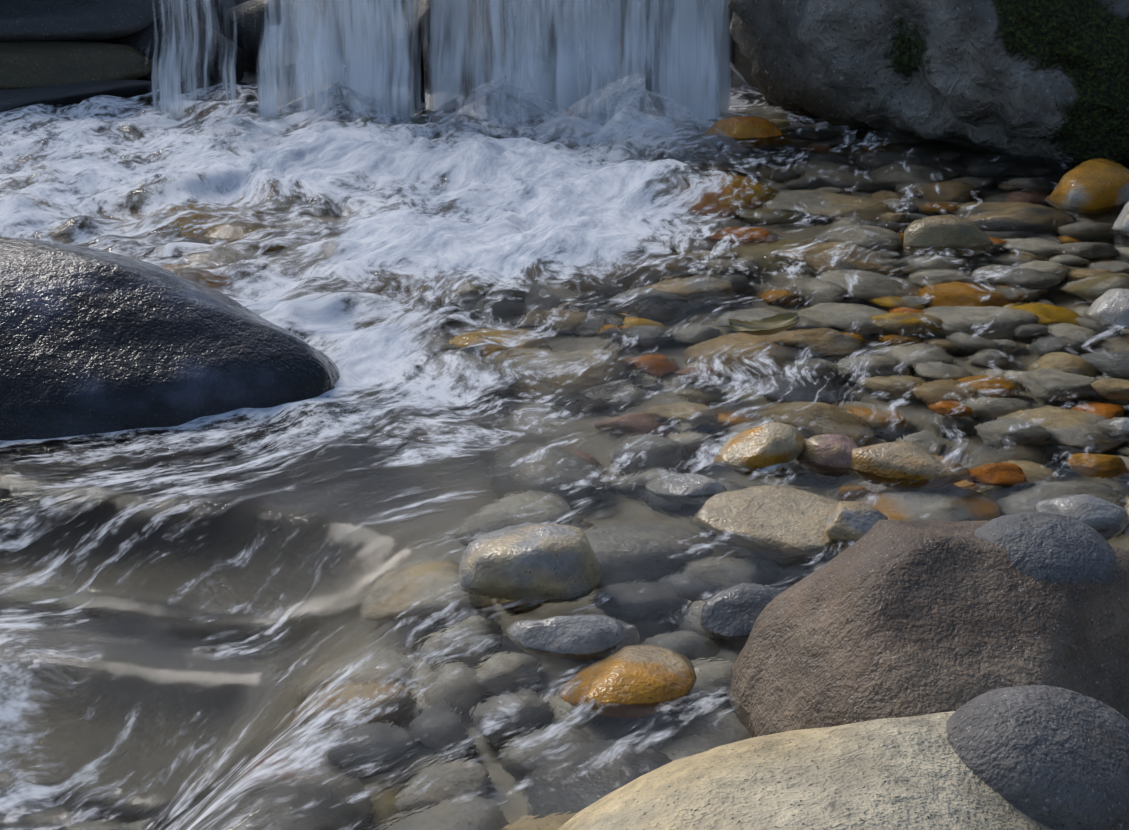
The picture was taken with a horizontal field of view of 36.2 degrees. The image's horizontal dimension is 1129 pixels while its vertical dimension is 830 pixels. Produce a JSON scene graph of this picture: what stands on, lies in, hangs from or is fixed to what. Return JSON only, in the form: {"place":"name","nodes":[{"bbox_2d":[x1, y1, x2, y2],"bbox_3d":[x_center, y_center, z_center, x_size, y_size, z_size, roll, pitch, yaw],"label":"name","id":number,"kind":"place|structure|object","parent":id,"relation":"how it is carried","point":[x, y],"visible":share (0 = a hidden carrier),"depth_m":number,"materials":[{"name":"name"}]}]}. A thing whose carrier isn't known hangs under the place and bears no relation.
{"place":"outdoors","nodes":[
{"label":"outdoors","id":0,"kind":"place"},
{"bbox_2d":[86,0,757,84],"bbox_3d":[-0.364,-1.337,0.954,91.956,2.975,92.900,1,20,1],"label":"rock wall","id":1,"kind":"structure","parent":0,"point":[743,65],"depth_m":2.34,"materials":[{"name":"stone"}]},
{"bbox_2d":[0,0,188,111],"bbox_3d":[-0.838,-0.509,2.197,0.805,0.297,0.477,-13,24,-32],"label":"stacked rocks","id":2,"kind":"object","parent":1,"relation":"on","point":[49,54],"visible":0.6,"depth_m":2.19,"materials":[{"name":"stone"}]},
{"bbox_2d":[0,236,339,440],"bbox_3d":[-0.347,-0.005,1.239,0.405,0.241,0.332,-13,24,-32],"label":"boulder","id":3,"kind":"object","parent":1,"relation":"on","point":[94,341],"visible":0.58,"depth_m":1.14,"materials":[{"name":"stone"}]},
{"bbox_2d":[102,0,734,95],"bbox_3d":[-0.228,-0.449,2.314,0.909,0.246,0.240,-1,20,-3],"label":"waterfall rocks","id":4,"kind":"object","parent":1,"relation":"on","point":[248,40],"depth_m":2.25,"materials":[{"name":"stone"}]},
{"bbox_2d":[458,116,1128,703],"bbox_3d":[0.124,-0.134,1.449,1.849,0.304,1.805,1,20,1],"label":"streambed cobbles","id":5,"kind":"object","parent":1,"relation":"on","point":[542,560],"visible":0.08,"depth_m":0.95,"materials":[{"name":"stone"}]},
{"bbox_2d":[558,512,1128,829],"bbox_3d":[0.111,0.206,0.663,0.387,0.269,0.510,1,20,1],"label":"boulders","id":6,"kind":"object","parent":1,"relation":"on","point":[924,675],"visible":1,"depth_m":0.71,"materials":[{"name":"stone"}]},
{"bbox_2d":[728,0,1128,162],"bbox_3d":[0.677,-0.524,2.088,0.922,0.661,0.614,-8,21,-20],"label":"boulder","id":7,"kind":"object","parent":1,"relation":"on","point":[1044,78],"visible":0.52,"depth_m":1.84,"materials":[{"name":"stone"}]},
{"bbox_2d":[0,71,1128,829],"bbox_3d":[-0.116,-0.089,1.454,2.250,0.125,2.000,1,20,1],"label":"stream water","id":8,"kind":"structure","parent":0,"point":[278,617],"depth_m":1.11,"materials":[{"name":"liquid"}]},
{"bbox_2d":[146,0,731,127],"bbox_3d":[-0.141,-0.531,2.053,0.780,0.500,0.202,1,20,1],"label":"waterfall sheets","id":9,"kind":"object","parent":8,"relation":"on","point":[565,54],"visible":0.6,"depth_m":2.05,"materials":[{"name":"liquid"}]},
{"bbox_2d":[194,60,757,162],"bbox_3d":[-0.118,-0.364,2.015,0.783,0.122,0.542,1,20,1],"label":"waterfall splash fans","id":10,"kind":"object","parent":8,"relation":"on","point":[515,99],"visible":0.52,"depth_m":1.94,"materials":[{"name":"white liquid"}]},
{"bbox_2d":[728,312,799,335],"bbox_3d":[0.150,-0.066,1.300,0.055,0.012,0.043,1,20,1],"label":"fallen leaves","id":11,"kind":"object","parent":8,"relation":"on","point":[776,324],"visible":0.98,"depth_m":1.30,"materials":[{"name":"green plant"}]}
]}

